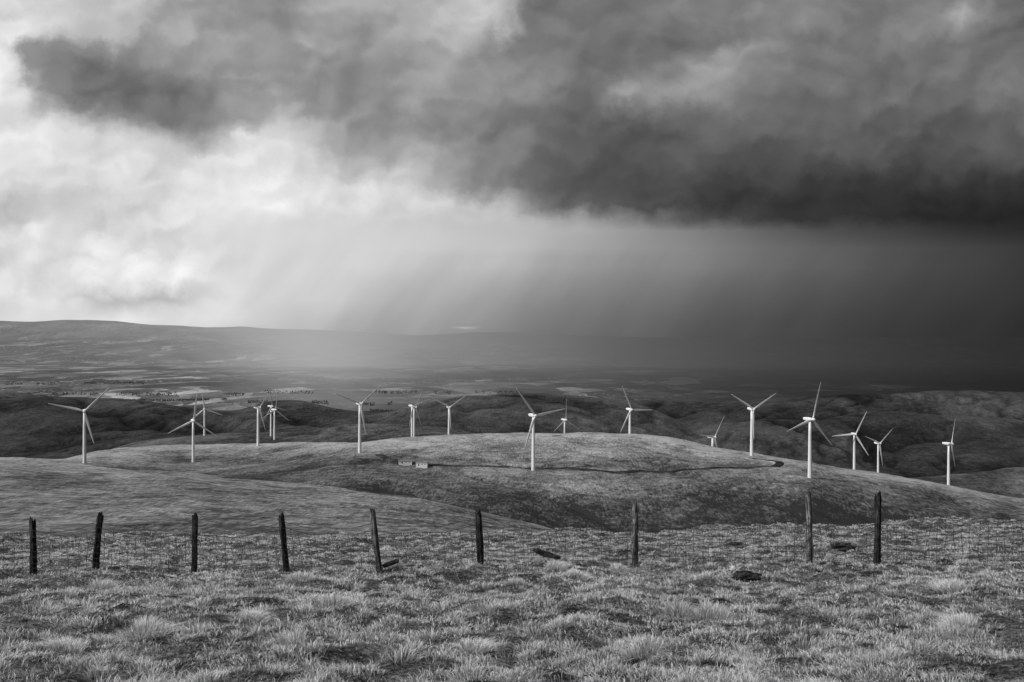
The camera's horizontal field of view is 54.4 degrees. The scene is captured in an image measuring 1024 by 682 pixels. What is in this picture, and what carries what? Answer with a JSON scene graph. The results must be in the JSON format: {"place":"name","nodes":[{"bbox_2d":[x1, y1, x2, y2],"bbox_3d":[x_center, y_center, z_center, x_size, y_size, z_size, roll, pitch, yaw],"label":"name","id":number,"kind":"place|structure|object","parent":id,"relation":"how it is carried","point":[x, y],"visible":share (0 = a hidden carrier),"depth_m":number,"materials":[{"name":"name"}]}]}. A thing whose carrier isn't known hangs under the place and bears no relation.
{"place":"outdoors","nodes":[
{"label":"outdoors","id":0,"kind":"place"},
{"bbox_2d":[0,457,550,538],"bbox_3d":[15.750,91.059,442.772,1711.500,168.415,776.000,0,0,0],"label":"hillside","id":1,"kind":"structure","parent":0,"point":[50,496],"depth_m":266.74,"materials":[{"name":"grey plant"}]},
{"bbox_2d":[0,515,1023,681],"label":"ground","id":2,"kind":"structure","parent":0,"point":[509,616],"depth_m":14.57,"materials":[{"name":"grey plant"}]},
{"bbox_2d":[382,559,398,566],"bbox_3d":[-2.716,4.978,22.292,0.400,0.069,0.154,-20,14,-5],"label":"broken post","id":3,"kind":"object","parent":2,"relation":"on","point":[391,563],"visible":1,"depth_m":22.25,"materials":[{"name":"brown wood"}]},
{"bbox_2d":[0,491,1023,574],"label":"fence","id":4,"kind":"object","parent":2,"relation":"on","point":[479,545],"visible":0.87,"depth_m":22.55,"materials":[{"name":"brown wood"}]},
{"bbox_2d":[533,548,560,559],"bbox_3d":[0.762,4.664,21.789,0.641,0.087,0.131,17,14,5],"label":"broken post","id":5,"kind":"object","parent":2,"relation":"on","point":[546,554],"visible":1,"depth_m":21.75,"materials":[{"name":"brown wood"}]},
{"bbox_2d":[728,565,740,573],"bbox_3d":[4.473,4.597,19.985,0.254,0.178,0.242,0,1,21],"label":"rock","id":6,"kind":"object","parent":2,"relation":"on","point":[733,569],"visible":0.9,"depth_m":19.93,"materials":[{"name":"white stone"}]},
{"bbox_2d":[732,570,761,582],"bbox_3d":[4.453,4.483,18.883,0.551,0.259,0.366,0,0,17],"label":"peat clod","id":7,"kind":"object","parent":2,"relation":"on","point":[744,575],"visible":0.88,"depth_m":18.80,"materials":[{"name":"black soil"}]},
{"bbox_2d":[831,542,855,551],"bbox_3d":[8.983,5.604,26.980,0.637,0.286,0.411,0,0,0],"label":"peat clod","id":8,"kind":"object","parent":2,"relation":"on","point":[841,546],"visible":0.87,"depth_m":26.89,"materials":[{"name":"black soil"}]},
{"bbox_2d":[0,390,1023,477],"bbox_3d":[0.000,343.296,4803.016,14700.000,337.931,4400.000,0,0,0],"label":"hill","id":9,"kind":"structure","parent":0,"point":[988,432],"depth_m":3368.70,"materials":[{"name":"grey plant"}]},
{"bbox_2d":[0,320,1023,365],"bbox_3d":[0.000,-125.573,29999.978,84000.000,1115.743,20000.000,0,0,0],"label":"mountain range","id":10,"kind":"structure","parent":0,"point":[87,342],"depth_m":26691.03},
{"bbox_2d":[0,371,1023,410],"bbox_3d":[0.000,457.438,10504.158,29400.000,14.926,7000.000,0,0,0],"label":"valley plain","id":11,"kind":"structure","parent":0,"point":[214,387],"depth_m":10444.62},
{"bbox_2d":[5,381,522,411],"bbox_3d":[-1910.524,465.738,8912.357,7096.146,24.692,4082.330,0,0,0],"label":"woodland","id":12,"kind":"object","parent":11,"relation":"on","point":[314,401],"visible":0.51,"depth_m":8843.16,"materials":[{"name":"black plant"}]},
{"bbox_2d":[0,359,1023,370],"bbox_3d":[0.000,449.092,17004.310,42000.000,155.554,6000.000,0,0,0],"label":"valley plain","id":13,"kind":"structure","parent":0,"point":[940,365],"depth_m":16152.21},
{"bbox_2d":[0,0,1023,337],"label":"sky","id":14,"kind":"structure","parent":0,"point":[622,168],"materials":[{"name":"grey"}]},
{"bbox_2d":[58,432,1023,533],"bbox_3d":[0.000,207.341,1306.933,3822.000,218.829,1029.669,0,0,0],"label":"hill","id":15,"kind":"structure","parent":0,"point":[697,498],"depth_m":1053.82,"materials":[{"name":"grey plant"}]},
{"bbox_2d":[48,386,110,463],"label":"wind turbine","id":16,"kind":"object","parent":15,"relation":"on","point":[85,420],"visible":0.98,"depth_m":1162.30,"materials":[{"name":"white paint"}]},
{"bbox_2d":[169,394,215,461],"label":"wind turbine","id":17,"kind":"object","parent":15,"relation":"on","point":[192,421],"visible":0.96,"depth_m":1429.56,"materials":[{"name":"white paint"}]},
{"bbox_2d":[244,390,270,445],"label":"wind turbine","id":18,"kind":"object","parent":15,"relation":"on","point":[256,407],"visible":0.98,"depth_m":1639.79,"materials":[{"name":"white paint"}]},
{"bbox_2d":[336,384,381,452],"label":"wind turbine","id":19,"kind":"object","parent":15,"relation":"on","point":[360,404],"visible":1,"depth_m":1261.41,"materials":[{"name":"white paint"}]},
{"bbox_2d":[398,460,411,465],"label":"cabin","id":20,"kind":"object","parent":15,"relation":"on","point":[405,462],"visible":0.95,"depth_m":1143.00,"materials":[{"name":"stone"}]},
{"bbox_2d":[403,393,429,436],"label":"wind turbine","id":21,"kind":"object","parent":15,"relation":"on","point":[411,417],"visible":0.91,"depth_m":1789.61,"materials":[{"name":"white paint"}]},
{"bbox_2d":[416,462,427,467],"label":"cabin","id":22,"kind":"object","parent":15,"relation":"on","point":[422,464],"visible":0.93,"depth_m":1128.86,"materials":[{"name":"stone"}]},
{"bbox_2d":[433,395,465,434],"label":"wind turbine","id":23,"kind":"object","parent":15,"relation":"on","point":[449,415],"visible":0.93,"depth_m":1789.59,"materials":[{"name":"white paint"}]},
{"bbox_2d":[516,388,563,470],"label":"wind turbine","id":24,"kind":"object","parent":15,"relation":"on","point":[533,415],"visible":0.98,"depth_m":1097.28,"materials":[{"name":"white paint"}]},
{"bbox_2d":[621,386,649,433],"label":"wind turbine","id":25,"kind":"object","parent":15,"relation":"on","point":[630,409],"visible":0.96,"depth_m":1499.37,"materials":[{"name":"white paint"}]},
{"bbox_2d":[701,415,724,447],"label":"wind turbine","id":26,"kind":"object","parent":15,"relation":"on","point":[712,437],"visible":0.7,"depth_m":1479.96,"materials":[{"name":"white paint"}]},
{"bbox_2d":[731,393,775,455],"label":"wind turbine","id":27,"kind":"object","parent":15,"relation":"on","point":[749,407],"visible":0.99,"depth_m":1281.30,"materials":[{"name":"white paint"}]},
{"bbox_2d":[787,383,832,477],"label":"wind turbine","id":28,"kind":"object","parent":15,"relation":"on","point":[808,419],"visible":1,"depth_m":1023.42,"materials":[{"name":"white paint"}]},
{"bbox_2d":[835,412,868,469],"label":"wind turbine","id":29,"kind":"object","parent":15,"relation":"on","point":[854,459],"visible":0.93,"depth_m":1539.48,"materials":[{"name":"white paint"}]},
{"bbox_2d":[865,431,890,472],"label":"wind turbine","id":30,"kind":"object","parent":15,"relation":"on","point":[877,442],"visible":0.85,"depth_m":1740.15,"materials":[{"name":"white paint"}]},
{"bbox_2d":[942,423,954,484],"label":"wind turbine","id":31,"kind":"object","parent":15,"relation":"on","point":[948,444],"visible":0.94,"depth_m":1415.10,"materials":[{"name":"white paint"}]},
{"bbox_2d":[113,423,1023,497],"bbox_3d":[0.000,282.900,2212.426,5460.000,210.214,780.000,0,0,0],"label":"hill","id":32,"kind":"structure","parent":0,"point":[1008,482],"depth_m":2052.64,"materials":[{"name":"grey plant"}]},
{"bbox_2d":[190,394,220,435],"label":"wind turbine","id":33,"kind":"object","parent":32,"relation":"on","point":[204,432],"visible":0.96,"depth_m":2119.76,"materials":[{"name":"white paint"}]},
{"bbox_2d":[263,388,283,435],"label":"wind turbine","id":34,"kind":"object","parent":32,"relation":"on","point":[270,406],"visible":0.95,"depth_m":2039.82,"materials":[{"name":"white paint"}]},
{"bbox_2d":[263,390,287,439],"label":"wind turbine","id":35,"kind":"object","parent":32,"relation":"on","point":[274,429],"visible":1,"depth_m":1959.79,"materials":[{"name":"white paint"}]},
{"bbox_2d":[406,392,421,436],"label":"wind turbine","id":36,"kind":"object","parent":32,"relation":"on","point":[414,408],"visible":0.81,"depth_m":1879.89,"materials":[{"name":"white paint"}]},
{"bbox_2d":[554,399,577,432],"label":"wind turbine","id":37,"kind":"object","parent":32,"relation":"on","point":[564,420],"visible":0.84,"depth_m":1878.39,"materials":[{"name":"white paint"}]},
{"bbox_2d":[375,454,783,473],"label":"track","id":38,"kind":"structure","parent":0,"point":[774,464],"depth_m":1123.77,"materials":[{"name":"grey soil"}]}
]}

